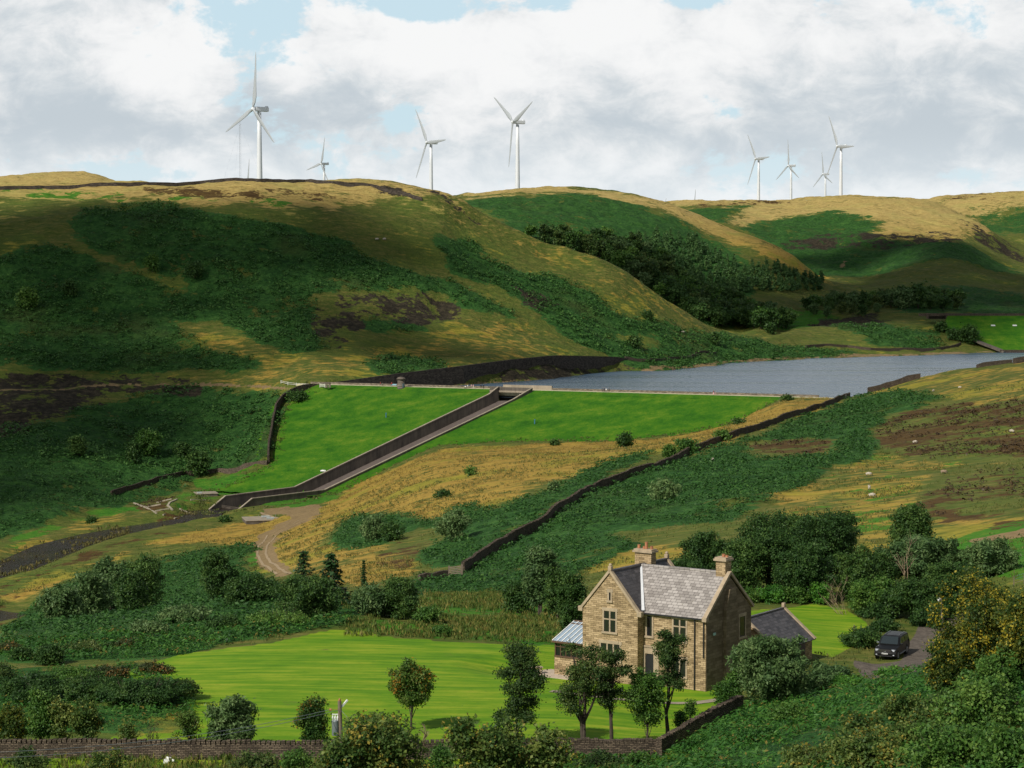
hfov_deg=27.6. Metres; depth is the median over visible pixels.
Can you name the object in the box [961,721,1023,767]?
shrub
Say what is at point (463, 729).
sapling
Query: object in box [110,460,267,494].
boundary wall
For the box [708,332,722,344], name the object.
broadleaf tree
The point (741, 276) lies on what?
pine tree
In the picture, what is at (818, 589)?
shrub
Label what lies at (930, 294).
broadleaf tree
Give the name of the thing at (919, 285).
broadleaf tree
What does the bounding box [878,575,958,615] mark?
broadleaf tree
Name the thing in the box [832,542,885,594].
broadleaf tree
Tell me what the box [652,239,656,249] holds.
conifer
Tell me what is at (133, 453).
broadleaf tree
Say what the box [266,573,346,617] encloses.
broadleaf tree
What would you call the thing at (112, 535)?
rushes
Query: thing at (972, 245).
ground
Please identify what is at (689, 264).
conifer
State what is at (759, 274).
pine tree
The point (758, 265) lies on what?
pine tree
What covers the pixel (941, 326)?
broadleaf tree
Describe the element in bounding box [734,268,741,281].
pine tree
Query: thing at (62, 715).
broadleaf tree
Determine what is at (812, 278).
pine tree
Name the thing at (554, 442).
shrub
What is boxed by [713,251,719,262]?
conifer
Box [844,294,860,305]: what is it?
broadleaf tree
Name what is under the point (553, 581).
broadleaf tree
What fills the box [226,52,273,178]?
wind turbine
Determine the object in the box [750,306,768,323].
broadleaf tree
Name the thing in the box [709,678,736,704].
shrub
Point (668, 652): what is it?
broadleaf tree
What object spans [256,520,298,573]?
track rut
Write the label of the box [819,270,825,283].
pine tree
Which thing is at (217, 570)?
broadleaf tree
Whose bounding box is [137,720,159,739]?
bare shrub
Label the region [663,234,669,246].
conifer
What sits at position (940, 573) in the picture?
broadleaf tree
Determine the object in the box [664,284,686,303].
broadleaf tree
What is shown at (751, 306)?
broadleaf tree
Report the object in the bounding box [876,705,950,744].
shrub
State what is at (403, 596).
broadleaf tree
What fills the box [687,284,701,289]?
broadleaf tree
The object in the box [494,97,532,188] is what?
wind turbine
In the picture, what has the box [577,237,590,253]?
broadleaf tree
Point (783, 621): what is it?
outbuilding
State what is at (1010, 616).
turning tree
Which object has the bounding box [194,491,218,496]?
valve chamber
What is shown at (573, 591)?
broadleaf tree
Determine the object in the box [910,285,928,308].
broadleaf tree
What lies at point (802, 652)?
window
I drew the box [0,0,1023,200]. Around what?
sky
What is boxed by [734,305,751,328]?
broadleaf tree
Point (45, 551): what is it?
stream water
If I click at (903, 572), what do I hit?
dead tree
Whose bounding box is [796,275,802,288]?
pine tree
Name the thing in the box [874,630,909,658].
parked car
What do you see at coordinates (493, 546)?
dry stone wall
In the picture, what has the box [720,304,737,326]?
broadleaf tree
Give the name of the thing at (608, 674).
broadleaf tree
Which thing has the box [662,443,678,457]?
shrub
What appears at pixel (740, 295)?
broadleaf tree
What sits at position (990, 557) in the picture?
thicket tree
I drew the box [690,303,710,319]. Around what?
broadleaf tree
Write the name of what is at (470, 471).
shrub
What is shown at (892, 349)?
shore wall
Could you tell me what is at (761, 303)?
broadleaf tree
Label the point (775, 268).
pine tree
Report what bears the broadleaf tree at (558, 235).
on the ground at (972, 245)
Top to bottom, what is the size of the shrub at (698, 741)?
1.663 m
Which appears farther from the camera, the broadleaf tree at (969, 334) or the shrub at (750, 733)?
the broadleaf tree at (969, 334)
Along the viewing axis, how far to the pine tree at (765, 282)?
1484.59 m
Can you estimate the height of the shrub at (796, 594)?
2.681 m
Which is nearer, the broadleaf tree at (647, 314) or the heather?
the heather
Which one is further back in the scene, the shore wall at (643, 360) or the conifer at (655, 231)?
the conifer at (655, 231)
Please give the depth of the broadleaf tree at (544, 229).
1411.37 m
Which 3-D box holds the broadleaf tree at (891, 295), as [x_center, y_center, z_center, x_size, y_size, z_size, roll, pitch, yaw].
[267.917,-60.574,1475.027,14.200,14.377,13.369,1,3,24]
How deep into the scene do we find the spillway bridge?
1346.30 m
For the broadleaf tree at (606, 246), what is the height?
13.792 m
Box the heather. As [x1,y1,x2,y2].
[135,396,1023,514]
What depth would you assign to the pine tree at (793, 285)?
1509.66 m
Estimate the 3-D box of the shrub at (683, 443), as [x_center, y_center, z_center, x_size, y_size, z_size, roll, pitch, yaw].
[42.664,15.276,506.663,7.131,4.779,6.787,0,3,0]
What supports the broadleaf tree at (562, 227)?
on the ground at (972, 245)
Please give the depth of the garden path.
157.04 m
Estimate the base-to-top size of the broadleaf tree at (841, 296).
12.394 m
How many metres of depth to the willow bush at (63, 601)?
300.56 m
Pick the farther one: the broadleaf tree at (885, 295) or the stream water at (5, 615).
the broadleaf tree at (885, 295)
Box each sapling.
[115,715,140,739]
[421,723,429,746]
[441,713,484,762]
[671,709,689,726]
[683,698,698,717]
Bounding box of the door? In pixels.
[646,654,652,673]
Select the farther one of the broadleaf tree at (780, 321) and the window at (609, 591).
the broadleaf tree at (780, 321)
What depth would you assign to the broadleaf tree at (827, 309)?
1391.89 m
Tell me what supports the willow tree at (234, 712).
on the ground at (972, 245)
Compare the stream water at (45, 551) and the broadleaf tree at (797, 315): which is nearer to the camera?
the stream water at (45, 551)
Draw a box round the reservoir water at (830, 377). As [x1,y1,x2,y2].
[459,352,1023,397]
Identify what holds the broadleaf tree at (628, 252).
on the ground at (972, 245)
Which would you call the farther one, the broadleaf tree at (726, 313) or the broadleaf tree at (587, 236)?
the broadleaf tree at (587, 236)
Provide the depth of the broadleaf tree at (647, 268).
1372.39 m
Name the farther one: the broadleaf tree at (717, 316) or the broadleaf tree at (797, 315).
the broadleaf tree at (797, 315)
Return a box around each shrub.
[0,640,21,651]
[0,662,18,679]
[0,671,65,705]
[0,745,53,767]
[49,664,92,680]
[56,670,127,701]
[61,638,106,654]
[85,515,97,523]
[85,663,131,677]
[86,746,135,767]
[94,673,194,707]
[102,636,137,649]
[133,659,175,675]
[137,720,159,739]
[176,677,202,698]
[200,612,242,629]
[217,514,233,522]
[225,748,279,767]
[245,606,310,626]
[274,746,315,767]
[312,728,367,767]
[333,709,433,767]
[358,511,387,542]
[376,521,404,540]
[411,601,443,623]
[425,742,454,767]
[430,622,452,636]
[432,488,452,498]
[432,507,472,541]
[443,714,536,767]
[462,465,479,475]
[509,722,578,767]
[545,479,561,493]
[546,438,561,445]
[566,746,626,767]
[613,429,636,447]
[624,749,654,765]
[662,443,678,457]
[672,437,701,453]
[677,734,709,753]
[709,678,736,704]
[711,427,732,441]
[724,667,743,697]
[729,416,746,424]
[733,724,780,743]
[742,585,760,602]
[755,583,786,604]
[765,699,809,722]
[777,739,852,767]
[778,393,793,400]
[781,585,810,604]
[806,581,835,603]
[820,722,906,767]
[824,673,865,687]
[836,710,886,738]
[838,623,884,648]
[868,617,903,631]
[871,664,913,676]
[873,690,928,724]
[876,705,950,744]
[892,715,1002,767]
[919,689,951,708]
[925,668,1023,733]
[960,646,1023,696]
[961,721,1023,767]
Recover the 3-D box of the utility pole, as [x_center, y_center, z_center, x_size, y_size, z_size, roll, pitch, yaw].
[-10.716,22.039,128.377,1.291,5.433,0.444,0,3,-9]
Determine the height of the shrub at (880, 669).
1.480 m
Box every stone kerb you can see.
[133,502,156,513]
[167,499,177,510]
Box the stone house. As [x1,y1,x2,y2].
[552,542,753,691]
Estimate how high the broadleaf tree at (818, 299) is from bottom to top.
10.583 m
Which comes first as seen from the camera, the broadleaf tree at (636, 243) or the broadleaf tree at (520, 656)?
the broadleaf tree at (520, 656)
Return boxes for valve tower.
[397,377,404,388]
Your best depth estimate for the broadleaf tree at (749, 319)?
1322.32 m
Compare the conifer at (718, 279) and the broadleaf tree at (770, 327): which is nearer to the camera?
the broadleaf tree at (770, 327)
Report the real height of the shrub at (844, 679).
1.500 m
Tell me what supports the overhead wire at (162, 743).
attached to the utility pole
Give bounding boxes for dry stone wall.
[0,737,655,759]
[418,570,447,580]
[461,392,849,573]
[655,695,743,757]
[867,373,920,392]
[976,359,1011,367]
[1013,356,1023,363]
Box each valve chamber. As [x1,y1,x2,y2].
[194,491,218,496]
[242,514,275,524]
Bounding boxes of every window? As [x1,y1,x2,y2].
[599,639,621,663]
[601,607,617,634]
[606,589,612,602]
[644,614,653,638]
[671,617,687,643]
[673,656,687,678]
[738,612,746,639]
[799,643,804,658]
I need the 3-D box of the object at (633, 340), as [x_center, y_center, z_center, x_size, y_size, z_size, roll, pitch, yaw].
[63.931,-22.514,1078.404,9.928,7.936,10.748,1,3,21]
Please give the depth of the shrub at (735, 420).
667.75 m
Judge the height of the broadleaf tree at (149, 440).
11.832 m
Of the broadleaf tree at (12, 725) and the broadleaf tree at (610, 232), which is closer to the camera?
the broadleaf tree at (12, 725)
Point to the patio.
(550, 673)
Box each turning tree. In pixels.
[921,563,1017,683]
[922,616,961,693]
[990,588,1023,680]
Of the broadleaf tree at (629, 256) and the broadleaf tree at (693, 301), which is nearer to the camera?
the broadleaf tree at (693, 301)
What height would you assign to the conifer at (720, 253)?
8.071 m
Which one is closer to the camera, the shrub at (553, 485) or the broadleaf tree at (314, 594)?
the broadleaf tree at (314, 594)
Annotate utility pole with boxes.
[329,698,347,742]
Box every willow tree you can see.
[202,693,260,742]
[517,542,562,613]
[723,632,818,705]
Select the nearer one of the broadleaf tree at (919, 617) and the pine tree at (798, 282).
the broadleaf tree at (919, 617)
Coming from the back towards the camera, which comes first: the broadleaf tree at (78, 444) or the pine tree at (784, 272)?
the pine tree at (784, 272)
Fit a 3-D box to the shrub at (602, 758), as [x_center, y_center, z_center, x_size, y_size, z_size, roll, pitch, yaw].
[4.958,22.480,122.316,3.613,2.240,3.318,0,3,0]
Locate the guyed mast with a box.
[224,122,252,177]
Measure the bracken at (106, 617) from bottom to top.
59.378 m
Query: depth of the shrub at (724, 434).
540.34 m
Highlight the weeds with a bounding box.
[184,387,776,515]
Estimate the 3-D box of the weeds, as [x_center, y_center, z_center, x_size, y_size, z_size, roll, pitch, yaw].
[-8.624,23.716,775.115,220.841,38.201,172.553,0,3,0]
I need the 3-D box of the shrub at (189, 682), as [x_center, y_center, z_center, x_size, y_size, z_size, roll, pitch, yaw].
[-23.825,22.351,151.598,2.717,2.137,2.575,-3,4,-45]
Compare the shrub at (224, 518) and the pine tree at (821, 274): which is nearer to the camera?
the shrub at (224, 518)
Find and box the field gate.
[448,564,462,575]
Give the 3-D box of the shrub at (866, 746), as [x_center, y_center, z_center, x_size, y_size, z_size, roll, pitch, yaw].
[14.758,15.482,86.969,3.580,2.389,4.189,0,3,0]
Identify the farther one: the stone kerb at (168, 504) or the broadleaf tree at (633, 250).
the broadleaf tree at (633, 250)
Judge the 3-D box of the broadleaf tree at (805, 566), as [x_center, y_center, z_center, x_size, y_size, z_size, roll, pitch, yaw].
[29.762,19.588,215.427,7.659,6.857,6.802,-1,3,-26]
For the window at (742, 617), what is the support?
in the stone house
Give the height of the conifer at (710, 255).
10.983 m
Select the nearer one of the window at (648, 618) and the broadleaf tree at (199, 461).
the window at (648, 618)
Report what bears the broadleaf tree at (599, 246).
on the ground at (972, 245)
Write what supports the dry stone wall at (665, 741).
on the ground at (972, 245)
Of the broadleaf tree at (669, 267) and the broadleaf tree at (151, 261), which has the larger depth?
the broadleaf tree at (669, 267)
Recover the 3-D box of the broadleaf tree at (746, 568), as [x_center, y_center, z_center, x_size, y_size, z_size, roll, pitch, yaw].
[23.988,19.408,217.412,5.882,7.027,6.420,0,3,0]
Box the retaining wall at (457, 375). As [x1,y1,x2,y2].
[324,355,627,384]
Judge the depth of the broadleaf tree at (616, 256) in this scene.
1374.05 m
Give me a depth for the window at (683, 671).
162.56 m
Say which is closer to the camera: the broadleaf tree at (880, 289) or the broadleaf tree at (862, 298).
the broadleaf tree at (862, 298)
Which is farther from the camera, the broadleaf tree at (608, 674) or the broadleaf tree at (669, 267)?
the broadleaf tree at (669, 267)
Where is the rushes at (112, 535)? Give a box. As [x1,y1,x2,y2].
[0,507,197,609]
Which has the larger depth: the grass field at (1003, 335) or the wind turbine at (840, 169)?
the wind turbine at (840, 169)
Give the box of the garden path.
[549,690,715,703]
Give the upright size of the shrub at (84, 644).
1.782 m
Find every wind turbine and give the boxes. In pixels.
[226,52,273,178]
[307,137,328,179]
[415,109,445,189]
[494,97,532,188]
[747,134,768,199]
[776,146,798,199]
[813,157,831,195]
[826,117,853,194]
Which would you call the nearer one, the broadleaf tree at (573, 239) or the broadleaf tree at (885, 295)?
the broadleaf tree at (573, 239)
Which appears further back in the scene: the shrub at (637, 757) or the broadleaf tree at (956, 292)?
the broadleaf tree at (956, 292)
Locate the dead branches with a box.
[820,580,847,614]
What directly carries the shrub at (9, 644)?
on the ground at (972, 245)
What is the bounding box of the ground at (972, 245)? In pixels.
[0,171,1023,767]
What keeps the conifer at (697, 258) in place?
on the ground at (972, 245)
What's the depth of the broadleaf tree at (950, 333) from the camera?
1308.43 m
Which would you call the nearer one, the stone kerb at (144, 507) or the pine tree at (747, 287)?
the stone kerb at (144, 507)
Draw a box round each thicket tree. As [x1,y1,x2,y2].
[871,534,968,580]
[955,535,1023,577]
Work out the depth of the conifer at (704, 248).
1529.14 m
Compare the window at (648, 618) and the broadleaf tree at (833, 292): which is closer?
the window at (648, 618)
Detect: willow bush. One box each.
[32,582,92,619]
[71,569,113,615]
[89,555,128,611]
[126,618,168,635]
[153,603,213,623]
[348,580,389,615]
[646,476,684,500]
[806,659,856,691]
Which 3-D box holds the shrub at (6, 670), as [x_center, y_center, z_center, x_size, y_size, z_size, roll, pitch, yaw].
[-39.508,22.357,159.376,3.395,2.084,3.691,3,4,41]
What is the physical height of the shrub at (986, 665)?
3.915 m
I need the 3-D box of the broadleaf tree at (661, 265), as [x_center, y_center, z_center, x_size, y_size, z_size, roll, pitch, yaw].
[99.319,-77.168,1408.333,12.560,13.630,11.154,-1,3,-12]
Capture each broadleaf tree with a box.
[0,701,32,739]
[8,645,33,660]
[14,286,40,308]
[22,688,54,738]
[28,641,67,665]
[47,695,74,739]
[59,277,79,295]
[65,697,106,738]
[66,434,89,455]
[111,568,149,610]
[122,440,144,462]
[123,551,168,608]
[134,428,167,455]
[142,252,161,272]
[169,439,194,457]
[180,448,213,476]
[184,259,205,277]
[198,550,240,599]
[220,572,280,607]
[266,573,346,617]
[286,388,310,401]
[290,692,332,743]
[379,574,421,619]
[490,640,548,734]
[498,579,529,612]
[523,224,537,236]
[536,223,554,242]
[540,566,572,618]
[551,572,589,629]
[552,224,567,243]
[552,229,565,245]
[553,636,614,737]
[563,230,580,249]
[565,225,574,231]
[573,230,583,238]
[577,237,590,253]
[579,233,592,245]
[588,239,608,257]
[589,227,607,239]
[589,233,606,248]
[589,640,635,740]
[592,238,609,249]
[601,226,613,237]
[601,246,614,262]
[610,249,626,266]
[611,242,626,251]
[618,251,633,266]
[620,665,669,737]
[622,249,633,260]
[623,245,638,257]
[623,259,644,276]
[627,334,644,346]
[629,231,643,243]
[631,239,642,252]
[637,272,651,285]
[638,262,655,277]
[640,242,652,252]
[640,308,655,318]
[642,247,657,255]
[650,277,658,290]
[650,627,690,732]
[652,247,670,262]
[653,282,668,295]
[655,260,667,273]
[655,273,680,295]
[661,253,675,269]
[662,260,674,275]
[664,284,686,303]
[669,556,707,568]
[671,263,688,277]
[676,529,730,569]
[678,294,691,310]
[684,297,700,314]
[685,297,705,316]
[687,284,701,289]
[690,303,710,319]
[693,299,709,319]
[696,288,710,299]
[706,297,723,317]
[707,304,728,326]
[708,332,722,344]
[710,305,722,320]
[712,310,730,326]
[720,288,735,298]
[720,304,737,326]
[720,536,768,589]
[728,508,803,587]
[731,291,746,299]
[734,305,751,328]
[742,304,755,308]
[743,299,757,305]
[746,314,756,327]
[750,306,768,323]
[750,309,768,328]
[755,301,770,307]
[762,306,781,326]
[763,301,778,311]
[763,318,776,333]
[769,539,840,600]
[770,513,809,544]
[775,306,795,328]
[776,314,786,327]
[784,307,799,324]
[792,508,862,585]
[800,294,816,309]
[808,294,823,303]
[808,302,819,314]
[822,305,831,315]
[823,295,835,309]
[826,291,839,300]
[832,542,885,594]
[835,290,846,304]
[836,302,848,312]
[837,299,845,311]
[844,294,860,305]
[845,574,896,612]
[848,303,856,313]
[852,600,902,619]
[857,294,865,305]
[857,304,867,315]
[858,290,871,300]
[870,550,900,583]
[871,294,883,306]
[874,288,889,293]
[876,291,889,307]
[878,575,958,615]
[885,501,938,546]
[886,289,896,306]
[891,288,919,308]
[906,604,943,627]
[910,278,931,288]
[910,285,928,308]
[919,560,969,618]
[923,286,941,306]
[925,291,939,308]
[926,295,939,309]
[927,559,994,611]
[933,320,947,331]
[934,293,953,309]
[945,285,966,303]
[945,326,959,339]
[951,294,963,309]
[953,322,984,343]
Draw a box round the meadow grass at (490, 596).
[0,585,658,767]
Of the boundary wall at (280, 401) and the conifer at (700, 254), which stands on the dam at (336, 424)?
the boundary wall at (280, 401)
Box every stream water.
[0,508,233,577]
[0,611,24,620]
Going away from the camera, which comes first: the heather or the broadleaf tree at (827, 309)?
the heather
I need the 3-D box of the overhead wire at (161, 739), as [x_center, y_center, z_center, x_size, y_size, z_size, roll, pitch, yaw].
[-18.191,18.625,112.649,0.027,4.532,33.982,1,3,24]
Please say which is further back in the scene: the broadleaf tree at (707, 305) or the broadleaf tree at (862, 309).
the broadleaf tree at (862, 309)
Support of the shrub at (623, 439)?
on the ground at (972, 245)
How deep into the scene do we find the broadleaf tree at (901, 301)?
1416.06 m
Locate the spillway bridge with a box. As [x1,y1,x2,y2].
[919,313,947,318]
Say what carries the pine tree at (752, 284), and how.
on the ground at (972, 245)
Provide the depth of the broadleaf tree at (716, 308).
1327.92 m
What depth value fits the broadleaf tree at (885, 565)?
222.58 m
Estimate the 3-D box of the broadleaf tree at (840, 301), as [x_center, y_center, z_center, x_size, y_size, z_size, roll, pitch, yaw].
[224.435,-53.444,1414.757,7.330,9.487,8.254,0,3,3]
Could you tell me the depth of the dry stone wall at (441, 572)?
305.92 m
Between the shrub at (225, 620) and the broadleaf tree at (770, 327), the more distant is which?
the broadleaf tree at (770, 327)
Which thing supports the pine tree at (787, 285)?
on the ground at (972, 245)
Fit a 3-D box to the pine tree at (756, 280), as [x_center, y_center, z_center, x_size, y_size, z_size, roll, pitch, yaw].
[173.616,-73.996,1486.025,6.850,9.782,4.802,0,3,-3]
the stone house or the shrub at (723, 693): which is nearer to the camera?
the shrub at (723, 693)
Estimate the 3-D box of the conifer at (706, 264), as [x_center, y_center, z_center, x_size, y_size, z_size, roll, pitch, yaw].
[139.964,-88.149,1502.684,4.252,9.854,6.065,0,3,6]
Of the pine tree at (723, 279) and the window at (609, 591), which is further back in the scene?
the pine tree at (723, 279)
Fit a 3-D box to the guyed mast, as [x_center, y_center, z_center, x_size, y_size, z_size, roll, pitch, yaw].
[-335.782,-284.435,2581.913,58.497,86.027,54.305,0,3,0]
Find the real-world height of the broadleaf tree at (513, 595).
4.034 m
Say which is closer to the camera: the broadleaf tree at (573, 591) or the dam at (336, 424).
the broadleaf tree at (573, 591)
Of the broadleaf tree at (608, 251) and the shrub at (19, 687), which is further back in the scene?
the broadleaf tree at (608, 251)
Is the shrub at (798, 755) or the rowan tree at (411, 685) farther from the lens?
the rowan tree at (411, 685)
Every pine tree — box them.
[719,275,728,287]
[726,267,733,279]
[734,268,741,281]
[735,275,742,289]
[739,272,744,286]
[743,277,752,291]
[749,275,755,289]
[753,270,762,283]
[754,261,760,273]
[754,274,758,285]
[758,274,767,288]
[758,277,765,290]
[765,257,768,268]
[765,269,773,280]
[766,280,773,290]
[771,260,778,273]
[776,258,781,271]
[776,277,786,291]
[780,263,789,276]
[785,278,790,290]
[787,271,792,282]
[789,276,795,290]
[792,266,796,277]
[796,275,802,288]
[801,269,812,283]
[803,278,809,289]
[809,273,815,283]
[816,277,823,289]
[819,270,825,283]
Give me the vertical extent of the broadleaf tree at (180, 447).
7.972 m
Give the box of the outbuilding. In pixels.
[751,602,815,659]
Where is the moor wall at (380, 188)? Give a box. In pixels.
[0,178,422,200]
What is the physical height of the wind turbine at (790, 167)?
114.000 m
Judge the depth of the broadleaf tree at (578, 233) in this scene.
1423.06 m
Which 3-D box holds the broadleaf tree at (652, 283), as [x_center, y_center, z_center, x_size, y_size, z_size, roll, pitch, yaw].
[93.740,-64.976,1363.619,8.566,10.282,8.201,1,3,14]
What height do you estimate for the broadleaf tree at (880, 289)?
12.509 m
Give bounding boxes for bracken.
[0,198,947,471]
[0,387,944,658]
[0,611,1023,767]
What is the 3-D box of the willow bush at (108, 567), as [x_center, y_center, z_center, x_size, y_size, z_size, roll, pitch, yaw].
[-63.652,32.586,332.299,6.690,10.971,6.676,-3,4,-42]
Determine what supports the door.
in the stone house
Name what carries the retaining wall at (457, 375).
on the ground at (972, 245)
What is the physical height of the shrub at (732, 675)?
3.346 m
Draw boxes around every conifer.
[293,547,315,577]
[318,552,352,605]
[360,560,367,584]
[652,228,660,238]
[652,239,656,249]
[653,232,658,243]
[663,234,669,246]
[665,241,669,249]
[668,227,673,238]
[670,244,677,257]
[672,239,678,250]
[677,235,681,245]
[685,257,696,269]
[688,231,695,243]
[694,238,699,249]
[695,249,700,261]
[698,248,702,258]
[701,241,707,254]
[703,255,708,267]
[707,248,713,262]
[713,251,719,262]
[713,264,717,276]
[714,272,721,285]
[718,248,723,257]
[731,253,737,265]
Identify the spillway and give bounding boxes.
[209,385,552,513]
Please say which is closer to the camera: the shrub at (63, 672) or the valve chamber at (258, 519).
the shrub at (63, 672)
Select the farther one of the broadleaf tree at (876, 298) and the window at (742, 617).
the broadleaf tree at (876, 298)
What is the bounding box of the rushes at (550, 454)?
[13,396,942,591]
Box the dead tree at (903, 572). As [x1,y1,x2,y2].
[892,534,918,578]
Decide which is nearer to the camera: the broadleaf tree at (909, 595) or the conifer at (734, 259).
the broadleaf tree at (909, 595)
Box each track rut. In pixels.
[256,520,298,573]
[265,521,302,573]
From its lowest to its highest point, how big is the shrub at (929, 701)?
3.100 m
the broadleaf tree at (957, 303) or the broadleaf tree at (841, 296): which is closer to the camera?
the broadleaf tree at (841, 296)
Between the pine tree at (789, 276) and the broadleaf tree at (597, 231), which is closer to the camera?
the broadleaf tree at (597, 231)
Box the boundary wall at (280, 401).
[267,384,319,462]
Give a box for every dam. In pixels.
[207,382,827,496]
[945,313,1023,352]
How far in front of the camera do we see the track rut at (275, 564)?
441.49 m
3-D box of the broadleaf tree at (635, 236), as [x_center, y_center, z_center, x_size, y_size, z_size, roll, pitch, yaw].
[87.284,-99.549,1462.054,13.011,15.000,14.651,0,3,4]
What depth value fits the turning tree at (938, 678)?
114.59 m
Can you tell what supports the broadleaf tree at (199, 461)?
on the ground at (972, 245)
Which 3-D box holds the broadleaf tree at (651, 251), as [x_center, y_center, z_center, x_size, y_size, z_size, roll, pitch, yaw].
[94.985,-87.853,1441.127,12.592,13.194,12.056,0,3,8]
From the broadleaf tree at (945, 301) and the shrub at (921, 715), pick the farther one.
the broadleaf tree at (945, 301)
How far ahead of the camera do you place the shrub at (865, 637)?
187.70 m
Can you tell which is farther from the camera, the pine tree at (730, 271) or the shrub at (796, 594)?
the pine tree at (730, 271)
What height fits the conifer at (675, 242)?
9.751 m
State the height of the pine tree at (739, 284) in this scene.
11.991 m
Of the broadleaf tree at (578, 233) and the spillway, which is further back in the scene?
the broadleaf tree at (578, 233)
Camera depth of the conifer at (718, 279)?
1469.34 m
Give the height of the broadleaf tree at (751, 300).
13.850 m
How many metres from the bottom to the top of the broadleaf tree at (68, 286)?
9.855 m
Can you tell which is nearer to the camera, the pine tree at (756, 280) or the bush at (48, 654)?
the bush at (48, 654)
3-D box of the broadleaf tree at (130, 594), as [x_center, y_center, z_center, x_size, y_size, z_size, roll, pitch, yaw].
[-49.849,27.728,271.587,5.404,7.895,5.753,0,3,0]
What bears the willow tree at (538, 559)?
on the ground at (972, 245)
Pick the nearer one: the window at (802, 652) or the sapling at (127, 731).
the sapling at (127, 731)
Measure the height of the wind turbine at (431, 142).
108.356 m
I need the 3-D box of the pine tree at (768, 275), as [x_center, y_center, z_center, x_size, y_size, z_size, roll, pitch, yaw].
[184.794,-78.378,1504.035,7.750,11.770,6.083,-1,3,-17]
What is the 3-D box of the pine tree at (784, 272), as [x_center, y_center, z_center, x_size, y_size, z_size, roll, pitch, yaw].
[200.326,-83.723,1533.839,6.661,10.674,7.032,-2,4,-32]
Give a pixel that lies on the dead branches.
(834, 598)
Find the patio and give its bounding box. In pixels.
[540,669,567,679]
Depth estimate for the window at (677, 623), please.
162.56 m
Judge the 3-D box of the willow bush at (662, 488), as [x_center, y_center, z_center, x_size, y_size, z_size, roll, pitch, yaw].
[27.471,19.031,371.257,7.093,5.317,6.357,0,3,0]
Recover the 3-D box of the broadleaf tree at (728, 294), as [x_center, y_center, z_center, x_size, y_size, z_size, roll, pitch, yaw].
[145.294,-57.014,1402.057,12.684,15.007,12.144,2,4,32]
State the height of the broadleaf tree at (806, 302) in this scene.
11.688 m
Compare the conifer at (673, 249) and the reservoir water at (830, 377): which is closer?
the reservoir water at (830, 377)
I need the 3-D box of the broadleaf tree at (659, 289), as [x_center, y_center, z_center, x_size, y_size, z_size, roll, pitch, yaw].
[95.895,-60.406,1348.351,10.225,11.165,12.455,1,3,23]
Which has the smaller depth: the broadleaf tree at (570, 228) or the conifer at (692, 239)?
the broadleaf tree at (570, 228)
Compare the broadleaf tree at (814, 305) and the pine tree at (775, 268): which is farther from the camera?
the pine tree at (775, 268)
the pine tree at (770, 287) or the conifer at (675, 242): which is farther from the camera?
the conifer at (675, 242)
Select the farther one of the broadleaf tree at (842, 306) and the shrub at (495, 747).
the broadleaf tree at (842, 306)
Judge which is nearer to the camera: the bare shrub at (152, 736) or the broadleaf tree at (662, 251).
the bare shrub at (152, 736)
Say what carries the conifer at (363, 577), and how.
on the ground at (972, 245)
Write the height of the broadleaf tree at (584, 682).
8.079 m
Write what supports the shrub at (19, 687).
on the ground at (972, 245)
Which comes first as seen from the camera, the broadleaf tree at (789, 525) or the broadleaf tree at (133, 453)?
the broadleaf tree at (789, 525)
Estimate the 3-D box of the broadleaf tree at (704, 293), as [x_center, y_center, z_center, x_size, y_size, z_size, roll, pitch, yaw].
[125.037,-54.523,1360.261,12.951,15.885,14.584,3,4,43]
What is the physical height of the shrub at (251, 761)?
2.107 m
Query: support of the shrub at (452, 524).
on the ground at (972, 245)
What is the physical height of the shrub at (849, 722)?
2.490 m
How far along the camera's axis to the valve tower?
841.65 m
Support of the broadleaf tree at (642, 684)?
on the ground at (972, 245)
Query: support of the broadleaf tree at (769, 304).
on the ground at (972, 245)
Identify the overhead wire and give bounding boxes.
[3,710,336,757]
[8,710,326,751]
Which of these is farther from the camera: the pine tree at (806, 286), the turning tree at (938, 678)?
the pine tree at (806, 286)
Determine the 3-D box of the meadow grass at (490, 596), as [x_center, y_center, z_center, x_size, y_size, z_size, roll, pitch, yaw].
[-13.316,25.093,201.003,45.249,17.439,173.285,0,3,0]
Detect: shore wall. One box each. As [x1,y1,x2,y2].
[625,351,715,361]
[805,342,960,351]
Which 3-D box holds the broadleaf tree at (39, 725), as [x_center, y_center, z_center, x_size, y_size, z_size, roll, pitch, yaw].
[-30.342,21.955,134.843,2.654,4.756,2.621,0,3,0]
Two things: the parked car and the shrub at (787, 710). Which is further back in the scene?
the parked car
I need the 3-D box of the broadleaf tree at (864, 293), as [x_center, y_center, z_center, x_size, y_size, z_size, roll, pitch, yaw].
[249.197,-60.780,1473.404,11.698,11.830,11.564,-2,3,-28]
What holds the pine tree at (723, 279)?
on the ground at (972, 245)
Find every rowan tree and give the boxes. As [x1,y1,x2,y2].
[168,708,210,740]
[385,657,438,729]
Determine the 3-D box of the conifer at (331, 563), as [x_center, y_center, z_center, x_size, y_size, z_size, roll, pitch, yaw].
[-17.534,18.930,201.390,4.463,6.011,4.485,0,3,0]
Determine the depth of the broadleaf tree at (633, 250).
1417.28 m
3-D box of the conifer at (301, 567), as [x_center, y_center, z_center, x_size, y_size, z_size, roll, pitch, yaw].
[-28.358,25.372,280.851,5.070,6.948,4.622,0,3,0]
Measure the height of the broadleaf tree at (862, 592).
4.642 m
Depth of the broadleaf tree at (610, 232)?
1451.61 m
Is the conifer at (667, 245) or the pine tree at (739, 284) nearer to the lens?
the pine tree at (739, 284)

